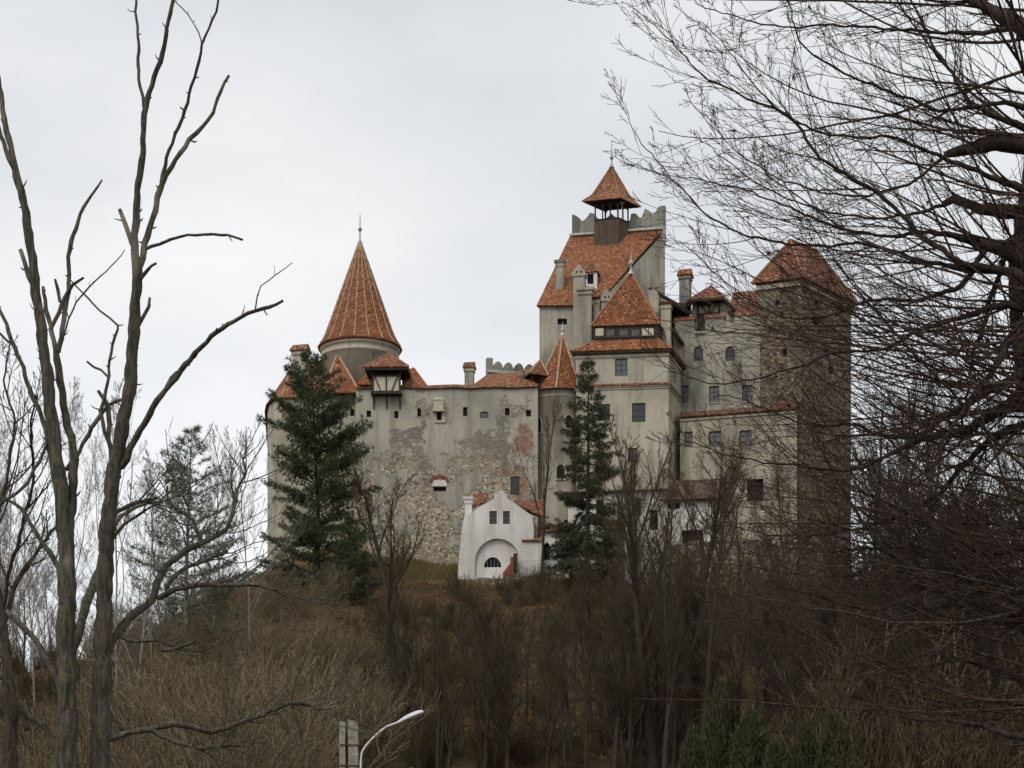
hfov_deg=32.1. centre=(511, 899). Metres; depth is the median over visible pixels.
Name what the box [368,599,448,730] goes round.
bare tree
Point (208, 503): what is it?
bare tree
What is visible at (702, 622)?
bare tree
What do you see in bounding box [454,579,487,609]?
brown shrub
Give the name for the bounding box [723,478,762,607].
bare tree
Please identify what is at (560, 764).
brown shrub
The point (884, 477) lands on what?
bare tree
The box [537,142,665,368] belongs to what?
keep
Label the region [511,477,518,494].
window
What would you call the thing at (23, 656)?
bare tree
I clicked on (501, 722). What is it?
bare tree
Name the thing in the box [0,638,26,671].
brown shrub
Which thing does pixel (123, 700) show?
tan shrub
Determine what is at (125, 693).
tan shrub
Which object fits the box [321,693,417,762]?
tan shrub
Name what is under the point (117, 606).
tan shrub
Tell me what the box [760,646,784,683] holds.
brown shrub
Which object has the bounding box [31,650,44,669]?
brown shrub
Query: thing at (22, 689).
brown shrub
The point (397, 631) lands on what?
bare tree
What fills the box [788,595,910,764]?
bare tree
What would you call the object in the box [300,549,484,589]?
grass
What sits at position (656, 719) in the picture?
bare tree
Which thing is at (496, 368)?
battlement
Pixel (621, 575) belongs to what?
bare tree
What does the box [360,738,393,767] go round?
brown shrub
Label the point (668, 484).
bare tree
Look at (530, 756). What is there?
brown shrub
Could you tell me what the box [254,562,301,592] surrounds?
tan shrub
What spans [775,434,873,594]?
bare tree
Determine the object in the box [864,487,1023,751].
bare tree
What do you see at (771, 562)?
bare tree
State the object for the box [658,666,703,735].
bare tree
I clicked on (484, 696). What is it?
bare tree
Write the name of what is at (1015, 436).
bare tree
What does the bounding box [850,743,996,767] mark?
brown shrub
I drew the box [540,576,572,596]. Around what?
brown shrub
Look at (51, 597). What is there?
bare tree
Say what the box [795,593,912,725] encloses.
bare tree
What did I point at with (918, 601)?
bare tree
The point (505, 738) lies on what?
bare tree
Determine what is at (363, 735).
tan shrub
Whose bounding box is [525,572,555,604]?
brown shrub
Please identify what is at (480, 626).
bare tree
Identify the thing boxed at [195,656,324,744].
tan shrub
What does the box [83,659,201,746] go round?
tan shrub
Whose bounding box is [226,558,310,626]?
tan shrub
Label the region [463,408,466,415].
window
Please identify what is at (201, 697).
tan shrub
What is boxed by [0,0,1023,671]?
sky
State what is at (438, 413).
window
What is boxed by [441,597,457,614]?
brown shrub
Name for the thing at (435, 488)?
window
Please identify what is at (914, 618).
bare tree
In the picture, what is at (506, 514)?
window
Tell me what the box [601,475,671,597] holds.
bare tree
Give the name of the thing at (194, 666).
tan shrub
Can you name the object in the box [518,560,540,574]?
railing
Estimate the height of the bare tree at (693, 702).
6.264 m
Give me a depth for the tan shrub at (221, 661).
133.80 m
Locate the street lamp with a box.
[339,710,423,767]
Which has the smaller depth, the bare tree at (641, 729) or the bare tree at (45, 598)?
the bare tree at (641, 729)
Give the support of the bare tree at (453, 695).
on the ground at (459, 760)
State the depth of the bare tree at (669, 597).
133.88 m
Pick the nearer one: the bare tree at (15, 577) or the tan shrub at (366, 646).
the tan shrub at (366, 646)
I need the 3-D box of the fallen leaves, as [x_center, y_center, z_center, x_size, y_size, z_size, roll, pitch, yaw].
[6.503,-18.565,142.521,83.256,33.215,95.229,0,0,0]
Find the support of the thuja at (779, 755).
on the ground at (459, 760)
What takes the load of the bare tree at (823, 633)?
on the ground at (459, 760)
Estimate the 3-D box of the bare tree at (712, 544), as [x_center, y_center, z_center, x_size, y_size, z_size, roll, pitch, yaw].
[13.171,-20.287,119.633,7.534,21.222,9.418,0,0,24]
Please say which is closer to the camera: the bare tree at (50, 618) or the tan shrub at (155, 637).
the tan shrub at (155, 637)
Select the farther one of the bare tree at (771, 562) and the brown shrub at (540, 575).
the brown shrub at (540, 575)
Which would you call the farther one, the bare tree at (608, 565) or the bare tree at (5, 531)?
the bare tree at (608, 565)
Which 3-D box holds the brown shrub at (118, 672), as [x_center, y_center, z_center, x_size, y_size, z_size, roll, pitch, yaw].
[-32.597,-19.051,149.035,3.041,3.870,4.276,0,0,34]
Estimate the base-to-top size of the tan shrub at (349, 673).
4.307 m
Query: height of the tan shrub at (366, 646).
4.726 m
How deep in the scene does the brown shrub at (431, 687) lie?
130.88 m
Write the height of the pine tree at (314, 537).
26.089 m
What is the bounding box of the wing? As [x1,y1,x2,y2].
[679,401,798,546]
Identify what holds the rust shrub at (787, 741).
on the ground at (459, 760)
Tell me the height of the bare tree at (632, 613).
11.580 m
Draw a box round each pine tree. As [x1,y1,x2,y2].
[114,424,259,660]
[249,350,392,591]
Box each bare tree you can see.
[0,334,68,767]
[0,411,8,532]
[0,416,43,579]
[0,418,57,721]
[0,475,47,684]
[0,480,96,708]
[0,508,32,642]
[0,558,32,657]
[0,563,55,710]
[2,537,39,669]
[2,578,50,651]
[6,538,56,671]
[13,578,30,699]
[25,463,186,705]
[25,568,56,668]
[28,378,158,700]
[28,610,48,669]
[31,553,95,643]
[37,585,58,641]
[42,574,85,622]
[44,376,120,572]
[46,601,55,651]
[55,590,93,693]
[80,614,93,654]
[117,449,173,623]
[124,544,177,681]
[135,487,193,648]
[176,448,245,581]
[189,484,219,624]
[202,424,260,572]
[216,426,312,667]
[342,447,428,689]
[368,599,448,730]
[370,605,399,729]
[370,606,396,675]
[381,651,417,738]
[391,605,422,677]
[397,641,416,725]
[406,610,426,715]
[407,679,434,767]
[422,610,490,767]
[422,670,443,722]
[422,679,447,767]
[423,599,494,704]
[425,647,486,760]
[425,660,475,767]
[431,638,518,767]
[435,619,469,700]
[445,596,485,661]
[457,622,524,767]
[464,599,505,673]
[466,602,498,663]
[471,700,521,767]
[473,602,519,700]
[474,609,556,767]
[475,596,495,631]
[477,616,497,701]
[481,701,516,765]
[483,602,513,670]
[483,608,548,734]
[483,645,518,767]
[490,648,599,767]
[499,672,517,738]
[504,598,525,630]
[510,389,563,572]
[533,585,636,725]
[533,602,592,735]
[537,526,626,715]
[537,603,585,756]
[549,627,599,767]
[567,594,600,637]
[568,0,1023,767]
[579,555,705,721]
[582,443,618,584]
[582,542,649,628]
[582,632,609,767]
[583,598,711,764]
[583,604,636,746]
[586,468,774,763]
[588,414,688,767]
[590,594,628,767]
[591,461,688,627]
[592,650,663,767]
[594,562,706,697]
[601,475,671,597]
[608,591,697,767]
[611,536,627,648]
[611,586,629,719]
[611,587,650,687]
[614,427,638,583]
[614,590,701,754]
[620,641,662,767]
[621,649,646,766]
[621,696,650,767]
[627,541,707,767]
[627,684,652,751]
[629,562,698,677]
[642,438,757,732]
[643,431,682,591]
[646,528,779,701]
[647,566,703,745]
[647,577,712,723]
[652,628,725,767]
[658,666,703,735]
[671,522,758,741]
[677,437,756,596]
[680,582,736,745]
[682,682,710,731]
[683,570,719,695]
[692,612,760,698]
[694,542,717,592]
[701,659,735,704]
[703,554,760,659]
[703,638,727,693]
[706,544,771,738]
[718,645,751,737]
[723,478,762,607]
[730,673,743,733]
[733,541,762,652]
[739,522,821,708]
[739,541,884,742]
[745,438,818,599]
[751,530,795,701]
[758,528,778,622]
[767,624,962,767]
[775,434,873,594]
[783,555,895,748]
[784,533,967,749]
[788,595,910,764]
[789,533,1004,757]
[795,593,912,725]
[797,462,1023,767]
[800,599,906,698]
[802,545,901,711]
[808,518,926,625]
[817,545,899,656]
[824,375,891,553]
[826,644,910,758]
[842,491,964,661]
[851,427,887,565]
[852,485,911,573]
[853,437,935,554]
[855,386,947,545]
[859,356,958,577]
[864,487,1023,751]
[870,400,934,524]
[870,534,1023,767]
[872,482,989,684]
[876,572,967,700]
[883,671,994,755]
[885,420,951,539]
[892,377,1012,518]
[893,567,1020,750]
[895,514,1010,653]
[912,356,979,576]
[915,440,1023,553]
[917,422,979,517]
[919,639,1005,764]
[933,484,1007,593]
[942,500,1023,628]
[961,447,1023,553]
[963,421,1023,565]
[963,604,1023,718]
[972,492,1023,746]
[984,412,1023,513]
[989,399,1023,477]
[989,412,1023,604]
[1004,413,1023,525]
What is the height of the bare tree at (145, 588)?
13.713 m
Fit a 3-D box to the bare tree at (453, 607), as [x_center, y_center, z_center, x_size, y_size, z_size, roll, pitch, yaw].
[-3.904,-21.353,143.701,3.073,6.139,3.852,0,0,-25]
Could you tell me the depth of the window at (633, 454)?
200.09 m
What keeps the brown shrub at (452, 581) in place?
on the ground at (459, 760)
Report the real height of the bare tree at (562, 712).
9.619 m
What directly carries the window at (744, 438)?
in the wing
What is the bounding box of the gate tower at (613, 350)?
[569,255,686,490]
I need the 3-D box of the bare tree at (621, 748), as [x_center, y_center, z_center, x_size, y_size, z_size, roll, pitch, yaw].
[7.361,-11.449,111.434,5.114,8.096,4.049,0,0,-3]
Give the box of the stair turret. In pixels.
[538,322,575,541]
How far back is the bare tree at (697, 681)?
116.13 m
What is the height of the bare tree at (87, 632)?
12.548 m
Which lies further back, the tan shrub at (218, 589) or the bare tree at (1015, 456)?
the bare tree at (1015, 456)
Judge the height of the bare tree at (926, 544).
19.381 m
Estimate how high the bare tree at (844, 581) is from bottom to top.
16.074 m
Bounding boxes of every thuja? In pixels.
[677,721,705,767]
[703,671,732,767]
[727,702,773,767]
[762,732,793,767]
[788,714,819,767]
[815,704,856,767]
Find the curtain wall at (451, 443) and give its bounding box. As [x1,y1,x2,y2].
[356,352,537,564]
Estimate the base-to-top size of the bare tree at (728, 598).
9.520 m
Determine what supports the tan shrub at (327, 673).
on the ground at (459, 760)
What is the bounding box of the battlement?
[486,358,531,374]
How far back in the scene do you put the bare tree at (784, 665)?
86.48 m
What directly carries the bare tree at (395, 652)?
on the ground at (459, 760)
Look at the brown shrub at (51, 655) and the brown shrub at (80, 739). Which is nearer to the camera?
the brown shrub at (80, 739)
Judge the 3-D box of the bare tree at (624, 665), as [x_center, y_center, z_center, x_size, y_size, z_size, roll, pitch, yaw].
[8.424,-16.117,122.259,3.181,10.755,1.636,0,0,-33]
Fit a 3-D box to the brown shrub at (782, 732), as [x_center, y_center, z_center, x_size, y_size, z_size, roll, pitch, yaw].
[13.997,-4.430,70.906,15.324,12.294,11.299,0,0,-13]
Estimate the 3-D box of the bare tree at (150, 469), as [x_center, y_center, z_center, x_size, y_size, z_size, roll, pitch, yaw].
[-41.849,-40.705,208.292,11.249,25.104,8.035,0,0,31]
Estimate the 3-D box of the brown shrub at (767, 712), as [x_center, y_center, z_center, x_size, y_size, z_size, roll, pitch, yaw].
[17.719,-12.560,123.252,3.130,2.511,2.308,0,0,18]
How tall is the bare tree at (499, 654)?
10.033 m
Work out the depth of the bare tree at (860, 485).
232.10 m
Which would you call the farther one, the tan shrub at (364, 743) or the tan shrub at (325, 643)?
the tan shrub at (325, 643)
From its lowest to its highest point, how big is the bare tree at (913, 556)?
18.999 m
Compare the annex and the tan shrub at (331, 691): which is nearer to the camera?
the tan shrub at (331, 691)
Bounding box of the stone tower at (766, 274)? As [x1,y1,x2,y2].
[751,239,857,576]
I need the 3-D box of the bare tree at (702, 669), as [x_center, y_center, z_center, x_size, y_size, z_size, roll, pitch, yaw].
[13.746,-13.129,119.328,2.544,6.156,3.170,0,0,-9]
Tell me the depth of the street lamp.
39.88 m
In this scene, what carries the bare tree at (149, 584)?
on the ground at (459, 760)
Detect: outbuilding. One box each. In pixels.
[568,488,666,582]
[659,479,723,544]
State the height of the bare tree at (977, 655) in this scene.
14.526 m
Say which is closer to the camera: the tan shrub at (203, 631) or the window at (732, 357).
the tan shrub at (203, 631)
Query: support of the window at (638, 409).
in the gate tower at (613, 350)
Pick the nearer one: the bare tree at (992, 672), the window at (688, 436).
the bare tree at (992, 672)
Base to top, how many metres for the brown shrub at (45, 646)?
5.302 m
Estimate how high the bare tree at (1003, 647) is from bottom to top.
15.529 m
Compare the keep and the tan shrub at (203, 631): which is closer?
the tan shrub at (203, 631)
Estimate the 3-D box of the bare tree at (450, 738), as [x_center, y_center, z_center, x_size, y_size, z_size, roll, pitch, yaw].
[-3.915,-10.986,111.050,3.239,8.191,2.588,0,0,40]
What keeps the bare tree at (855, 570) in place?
on the ground at (459, 760)
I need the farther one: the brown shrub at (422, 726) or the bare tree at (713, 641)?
the brown shrub at (422, 726)
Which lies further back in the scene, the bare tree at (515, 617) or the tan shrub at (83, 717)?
the bare tree at (515, 617)
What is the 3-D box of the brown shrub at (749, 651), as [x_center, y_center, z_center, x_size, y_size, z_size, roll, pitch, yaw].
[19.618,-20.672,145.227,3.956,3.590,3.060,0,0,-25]
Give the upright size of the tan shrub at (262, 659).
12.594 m
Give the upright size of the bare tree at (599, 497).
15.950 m
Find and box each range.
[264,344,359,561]
[673,268,759,412]
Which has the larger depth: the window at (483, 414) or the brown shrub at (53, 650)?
the window at (483, 414)
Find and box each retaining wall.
[474,572,565,584]
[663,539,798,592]
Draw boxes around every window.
[434,487,445,490]
[437,412,440,419]
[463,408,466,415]
[480,412,487,417]
[484,558,500,566]
[490,511,496,523]
[503,511,509,523]
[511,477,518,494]
[533,377,538,383]
[538,417,542,433]
[555,464,565,479]
[557,319,566,324]
[564,414,573,427]
[599,404,609,420]
[615,359,626,375]
[628,448,636,461]
[632,403,644,421]
[650,510,657,529]
[681,386,688,404]
[685,432,691,446]
[694,347,702,360]
[708,386,719,403]
[709,431,720,446]
[725,347,734,360]
[740,430,750,446]
[742,385,752,401]
[747,479,762,500]
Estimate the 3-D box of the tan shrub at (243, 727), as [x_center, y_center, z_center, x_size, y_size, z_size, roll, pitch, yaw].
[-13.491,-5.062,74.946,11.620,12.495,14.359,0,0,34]
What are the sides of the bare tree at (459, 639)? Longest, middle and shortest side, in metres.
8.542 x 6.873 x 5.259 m
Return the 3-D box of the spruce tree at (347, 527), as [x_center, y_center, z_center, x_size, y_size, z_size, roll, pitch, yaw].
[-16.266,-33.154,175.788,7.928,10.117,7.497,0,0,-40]
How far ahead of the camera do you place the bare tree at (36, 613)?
189.24 m
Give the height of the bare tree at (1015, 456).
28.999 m
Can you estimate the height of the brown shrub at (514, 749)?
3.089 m
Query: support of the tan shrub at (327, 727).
on the ground at (459, 760)
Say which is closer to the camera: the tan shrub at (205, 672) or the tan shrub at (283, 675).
the tan shrub at (283, 675)
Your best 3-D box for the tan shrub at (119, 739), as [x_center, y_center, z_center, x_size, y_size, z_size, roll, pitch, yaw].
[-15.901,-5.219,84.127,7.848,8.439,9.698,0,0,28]
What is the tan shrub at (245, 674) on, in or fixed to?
on the ground at (459, 760)
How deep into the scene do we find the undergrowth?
153.26 m
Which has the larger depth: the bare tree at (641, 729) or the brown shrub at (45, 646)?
the brown shrub at (45, 646)
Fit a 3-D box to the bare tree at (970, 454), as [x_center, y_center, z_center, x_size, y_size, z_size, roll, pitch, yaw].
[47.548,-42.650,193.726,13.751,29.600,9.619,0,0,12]
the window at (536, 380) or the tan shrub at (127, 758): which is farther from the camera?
the window at (536, 380)
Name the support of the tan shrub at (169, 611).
on the ground at (459, 760)
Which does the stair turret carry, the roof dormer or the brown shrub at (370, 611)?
the roof dormer
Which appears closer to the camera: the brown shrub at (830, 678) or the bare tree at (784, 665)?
the brown shrub at (830, 678)
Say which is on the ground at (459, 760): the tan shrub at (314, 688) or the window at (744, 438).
the tan shrub at (314, 688)
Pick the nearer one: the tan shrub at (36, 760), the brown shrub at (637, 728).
the tan shrub at (36, 760)
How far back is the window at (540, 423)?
201.22 m
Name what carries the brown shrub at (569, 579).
on the ground at (459, 760)
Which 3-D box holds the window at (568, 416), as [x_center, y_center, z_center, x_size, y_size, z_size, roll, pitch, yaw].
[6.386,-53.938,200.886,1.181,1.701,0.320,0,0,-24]
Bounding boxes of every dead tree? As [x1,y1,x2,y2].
[0,77,160,767]
[66,0,407,767]
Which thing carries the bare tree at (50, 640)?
on the ground at (459, 760)
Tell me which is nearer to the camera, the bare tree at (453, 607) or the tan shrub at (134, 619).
the bare tree at (453, 607)
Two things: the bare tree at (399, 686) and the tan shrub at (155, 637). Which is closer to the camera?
the bare tree at (399, 686)
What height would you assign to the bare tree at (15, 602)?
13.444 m
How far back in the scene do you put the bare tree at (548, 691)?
119.03 m
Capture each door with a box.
[544,543,549,559]
[682,530,702,543]
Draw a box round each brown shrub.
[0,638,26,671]
[0,657,46,692]
[0,684,33,726]
[0,691,55,754]
[11,639,26,672]
[14,668,49,705]
[16,664,47,694]
[19,634,55,670]
[24,688,91,743]
[28,706,117,761]
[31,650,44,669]
[34,634,57,658]
[34,660,90,703]
[37,645,57,667]
[46,645,85,676]
[49,670,80,695]
[77,646,90,674]
[111,651,136,686]
[335,643,382,680]
[343,607,364,630]
[344,589,356,605]
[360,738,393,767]
[363,592,392,626]
[382,688,431,722]
[384,598,410,621]
[384,715,413,743]
[387,724,445,767]
[392,592,416,615]
[396,595,427,626]
[397,729,423,752]
[403,714,437,738]
[414,593,436,616]
[415,706,458,759]
[415,740,453,767]
[419,671,448,702]
[423,598,459,631]
[430,725,475,754]
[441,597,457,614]
[442,571,466,586]
[446,571,466,595]
[452,587,469,600]
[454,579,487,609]
[461,739,503,767]
[465,719,497,755]
[477,737,512,767]
[480,720,536,759]
[491,569,515,595]
[499,586,524,603]
[509,569,524,590]
[511,717,576,757]
[512,587,535,605]
[514,720,560,767]
[523,567,557,587]
[524,557,554,585]
[524,573,563,602]
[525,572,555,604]
[535,621,565,636]
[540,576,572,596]
[542,716,564,739]
[544,743,580,767]
[558,574,572,590]
[584,705,614,748]
[610,708,639,738]
[615,710,643,738]
[659,722,681,746]
[722,678,750,697]
[724,606,1023,767]
[728,628,774,664]
[730,706,745,732]
[732,644,925,765]
[743,669,781,706]
[744,703,788,730]
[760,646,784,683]
[768,670,803,706]
[772,653,807,682]
[774,608,1015,767]
[777,638,991,754]
[790,610,1023,767]
[827,682,1023,767]
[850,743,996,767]
[851,690,986,767]
[853,697,965,767]
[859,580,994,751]
[863,697,1006,767]
[864,620,1023,756]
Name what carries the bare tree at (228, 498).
on the ground at (459, 760)
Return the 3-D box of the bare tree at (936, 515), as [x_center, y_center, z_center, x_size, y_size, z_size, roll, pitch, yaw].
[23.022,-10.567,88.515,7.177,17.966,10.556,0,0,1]
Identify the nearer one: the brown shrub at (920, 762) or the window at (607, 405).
the brown shrub at (920, 762)
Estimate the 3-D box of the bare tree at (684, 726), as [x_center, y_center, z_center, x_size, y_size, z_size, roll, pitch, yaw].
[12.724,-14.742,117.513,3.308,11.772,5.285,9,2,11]
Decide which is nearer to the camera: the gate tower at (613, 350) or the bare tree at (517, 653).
the bare tree at (517, 653)
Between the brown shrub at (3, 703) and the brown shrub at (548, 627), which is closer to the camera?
the brown shrub at (3, 703)
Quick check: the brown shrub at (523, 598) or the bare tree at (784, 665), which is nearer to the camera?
the bare tree at (784, 665)
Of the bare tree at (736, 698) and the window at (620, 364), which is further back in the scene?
the window at (620, 364)
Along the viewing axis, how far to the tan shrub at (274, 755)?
66.37 m
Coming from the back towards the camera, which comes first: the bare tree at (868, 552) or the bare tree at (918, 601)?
the bare tree at (868, 552)
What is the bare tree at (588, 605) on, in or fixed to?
on the ground at (459, 760)
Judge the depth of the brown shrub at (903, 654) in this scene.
71.42 m
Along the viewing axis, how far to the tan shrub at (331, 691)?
116.37 m
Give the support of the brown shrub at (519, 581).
on the ground at (459, 760)
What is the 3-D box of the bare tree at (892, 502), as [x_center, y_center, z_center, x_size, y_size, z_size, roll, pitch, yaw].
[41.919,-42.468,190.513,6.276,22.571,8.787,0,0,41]
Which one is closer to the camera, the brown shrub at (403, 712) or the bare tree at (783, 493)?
the brown shrub at (403, 712)
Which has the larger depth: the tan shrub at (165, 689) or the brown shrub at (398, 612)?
the brown shrub at (398, 612)
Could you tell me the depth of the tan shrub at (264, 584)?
176.11 m
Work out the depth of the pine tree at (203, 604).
149.40 m
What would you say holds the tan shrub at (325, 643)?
on the ground at (459, 760)
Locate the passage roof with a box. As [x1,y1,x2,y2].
[648,287,691,346]
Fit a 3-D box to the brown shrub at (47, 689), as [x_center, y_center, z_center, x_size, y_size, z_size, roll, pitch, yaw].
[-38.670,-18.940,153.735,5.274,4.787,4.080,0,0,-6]
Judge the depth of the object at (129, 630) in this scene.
158.81 m
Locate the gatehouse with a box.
[458,491,548,580]
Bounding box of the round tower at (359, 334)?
[317,222,402,381]
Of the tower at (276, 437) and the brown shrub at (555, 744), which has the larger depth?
the tower at (276, 437)
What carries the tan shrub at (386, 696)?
on the ground at (459, 760)
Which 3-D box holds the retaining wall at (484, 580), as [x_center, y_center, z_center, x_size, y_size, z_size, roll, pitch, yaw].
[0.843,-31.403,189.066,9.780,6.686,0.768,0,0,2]
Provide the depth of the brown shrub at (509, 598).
173.70 m
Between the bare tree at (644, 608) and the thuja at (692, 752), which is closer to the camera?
the thuja at (692, 752)
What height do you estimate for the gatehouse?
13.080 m
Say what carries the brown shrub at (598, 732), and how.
on the ground at (459, 760)
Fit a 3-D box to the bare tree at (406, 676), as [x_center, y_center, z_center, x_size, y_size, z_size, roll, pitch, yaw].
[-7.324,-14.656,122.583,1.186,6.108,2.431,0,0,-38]
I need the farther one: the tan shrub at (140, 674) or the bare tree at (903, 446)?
the bare tree at (903, 446)
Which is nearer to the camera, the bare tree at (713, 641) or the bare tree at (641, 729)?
the bare tree at (713, 641)
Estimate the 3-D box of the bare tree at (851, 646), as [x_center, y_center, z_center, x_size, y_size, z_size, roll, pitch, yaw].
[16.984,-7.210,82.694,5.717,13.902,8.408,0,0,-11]
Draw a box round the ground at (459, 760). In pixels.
[0,552,852,767]
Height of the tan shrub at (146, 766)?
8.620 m
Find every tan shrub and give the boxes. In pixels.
[0,623,378,767]
[0,632,364,767]
[0,658,291,767]
[0,684,273,767]
[0,688,148,767]
[1,647,373,767]
[18,683,299,767]
[19,678,338,767]
[21,721,153,767]
[25,682,259,765]
[29,625,149,696]
[37,619,361,767]
[41,696,266,767]
[42,693,135,745]
[44,699,292,767]
[56,669,310,742]
[76,619,114,666]
[76,634,149,673]
[76,637,271,767]
[77,638,198,710]
[77,677,129,716]
[78,733,206,767]
[82,655,189,693]
[82,694,203,766]
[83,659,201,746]
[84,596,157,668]
[85,584,141,648]
[85,679,170,737]
[110,648,440,767]
[110,706,275,767]
[110,720,314,767]
[112,605,195,686]
[113,630,196,677]
[116,660,242,717]
[117,601,165,638]
[120,652,360,767]
[126,626,369,765]
[128,615,173,659]
[128,642,363,763]
[136,679,338,762]
[143,657,248,716]
[146,644,202,680]
[148,651,274,704]
[148,669,208,715]
[152,636,245,704]
[156,589,199,626]
[156,608,236,668]
[157,554,247,625]
[164,602,240,663]
[179,552,265,626]
[182,593,235,643]
[192,610,274,666]
[194,640,280,684]
[195,655,290,699]
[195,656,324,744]
[200,663,260,716]
[208,612,314,702]
[208,671,294,712]
[218,653,373,727]
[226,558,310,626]
[228,590,380,688]
[242,571,290,603]
[248,613,327,683]
[253,588,291,616]
[254,557,333,621]
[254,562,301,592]
[255,680,334,733]
[259,632,315,675]
[271,592,361,662]
[278,610,386,682]
[280,623,348,680]
[284,647,422,740]
[287,655,366,754]
[289,660,429,740]
[296,555,362,621]
[296,669,410,747]
[301,677,409,766]
[303,562,329,591]
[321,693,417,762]
[327,646,421,722]
[329,656,378,698]
[336,631,403,674]
[337,698,423,765]
[339,625,409,676]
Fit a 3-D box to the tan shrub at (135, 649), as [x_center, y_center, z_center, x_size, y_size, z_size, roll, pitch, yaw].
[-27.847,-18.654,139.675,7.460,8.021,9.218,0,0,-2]
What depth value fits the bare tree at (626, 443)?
176.96 m
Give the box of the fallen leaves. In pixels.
[26,573,837,767]
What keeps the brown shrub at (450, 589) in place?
on the ground at (459, 760)
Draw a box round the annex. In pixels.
[538,525,568,576]
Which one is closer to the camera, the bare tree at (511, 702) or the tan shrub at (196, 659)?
the bare tree at (511, 702)
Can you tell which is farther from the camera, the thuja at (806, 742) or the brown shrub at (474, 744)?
the brown shrub at (474, 744)
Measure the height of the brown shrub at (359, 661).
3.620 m
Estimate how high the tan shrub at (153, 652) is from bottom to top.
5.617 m
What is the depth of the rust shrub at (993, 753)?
52.58 m
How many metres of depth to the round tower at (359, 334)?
205.94 m
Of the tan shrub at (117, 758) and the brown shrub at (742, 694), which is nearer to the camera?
the tan shrub at (117, 758)
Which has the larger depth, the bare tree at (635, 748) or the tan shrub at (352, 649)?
the tan shrub at (352, 649)
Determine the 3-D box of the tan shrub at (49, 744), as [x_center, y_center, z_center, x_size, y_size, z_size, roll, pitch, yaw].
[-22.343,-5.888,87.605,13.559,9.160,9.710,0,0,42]
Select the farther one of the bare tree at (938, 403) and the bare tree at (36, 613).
the bare tree at (938, 403)
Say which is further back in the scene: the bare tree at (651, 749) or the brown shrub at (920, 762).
the bare tree at (651, 749)
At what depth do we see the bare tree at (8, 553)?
127.10 m
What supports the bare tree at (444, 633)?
on the ground at (459, 760)
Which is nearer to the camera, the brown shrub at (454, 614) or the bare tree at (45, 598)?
the brown shrub at (454, 614)
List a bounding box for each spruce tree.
[314,513,382,605]
[542,356,627,587]
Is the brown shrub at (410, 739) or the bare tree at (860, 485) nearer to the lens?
the brown shrub at (410, 739)
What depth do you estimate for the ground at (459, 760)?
150.05 m
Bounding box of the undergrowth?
[0,549,871,767]
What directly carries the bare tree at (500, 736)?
on the ground at (459, 760)
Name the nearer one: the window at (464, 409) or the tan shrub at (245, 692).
the tan shrub at (245, 692)
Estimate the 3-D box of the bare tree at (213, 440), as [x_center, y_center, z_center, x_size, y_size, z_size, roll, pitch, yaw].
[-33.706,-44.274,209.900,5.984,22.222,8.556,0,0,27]
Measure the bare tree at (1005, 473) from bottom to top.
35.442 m
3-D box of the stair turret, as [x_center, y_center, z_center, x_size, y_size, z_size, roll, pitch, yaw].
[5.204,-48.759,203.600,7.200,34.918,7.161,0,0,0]
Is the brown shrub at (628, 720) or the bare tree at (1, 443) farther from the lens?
the bare tree at (1, 443)
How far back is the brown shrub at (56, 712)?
120.23 m
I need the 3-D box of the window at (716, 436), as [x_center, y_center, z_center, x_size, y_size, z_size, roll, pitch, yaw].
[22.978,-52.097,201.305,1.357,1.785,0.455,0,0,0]
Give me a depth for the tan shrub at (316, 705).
116.03 m
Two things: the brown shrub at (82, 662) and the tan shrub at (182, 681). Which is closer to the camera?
the tan shrub at (182, 681)
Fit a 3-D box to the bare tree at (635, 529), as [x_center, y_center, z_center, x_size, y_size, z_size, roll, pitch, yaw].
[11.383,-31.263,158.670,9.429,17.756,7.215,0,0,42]
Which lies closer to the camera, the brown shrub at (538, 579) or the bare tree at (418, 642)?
the bare tree at (418, 642)
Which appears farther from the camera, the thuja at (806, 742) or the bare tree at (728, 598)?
the bare tree at (728, 598)
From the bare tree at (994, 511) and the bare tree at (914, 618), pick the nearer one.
the bare tree at (914, 618)
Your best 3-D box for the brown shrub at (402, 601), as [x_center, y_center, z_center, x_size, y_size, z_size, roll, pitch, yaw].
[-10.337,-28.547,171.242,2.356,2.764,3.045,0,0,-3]
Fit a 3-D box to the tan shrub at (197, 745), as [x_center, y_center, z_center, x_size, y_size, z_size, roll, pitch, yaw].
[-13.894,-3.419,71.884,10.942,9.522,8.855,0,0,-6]
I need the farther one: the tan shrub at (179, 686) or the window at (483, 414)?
the window at (483, 414)
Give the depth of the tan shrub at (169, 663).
143.86 m
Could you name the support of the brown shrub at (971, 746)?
on the ground at (459, 760)
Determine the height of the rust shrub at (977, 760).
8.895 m
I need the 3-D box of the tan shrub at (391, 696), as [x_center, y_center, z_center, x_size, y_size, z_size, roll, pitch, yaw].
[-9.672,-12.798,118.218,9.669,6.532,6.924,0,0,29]
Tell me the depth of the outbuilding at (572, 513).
191.93 m
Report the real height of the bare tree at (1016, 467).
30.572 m
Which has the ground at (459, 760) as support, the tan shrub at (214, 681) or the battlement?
the tan shrub at (214, 681)
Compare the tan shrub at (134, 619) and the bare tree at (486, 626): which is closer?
the bare tree at (486, 626)
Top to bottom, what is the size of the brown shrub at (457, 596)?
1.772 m
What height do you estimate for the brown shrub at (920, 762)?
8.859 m
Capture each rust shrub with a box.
[771,708,825,747]
[871,677,1016,767]
[893,685,1021,767]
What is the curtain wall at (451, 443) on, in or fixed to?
on the ground at (459, 760)
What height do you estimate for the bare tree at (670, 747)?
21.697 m
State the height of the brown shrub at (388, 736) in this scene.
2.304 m
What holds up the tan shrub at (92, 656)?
on the ground at (459, 760)

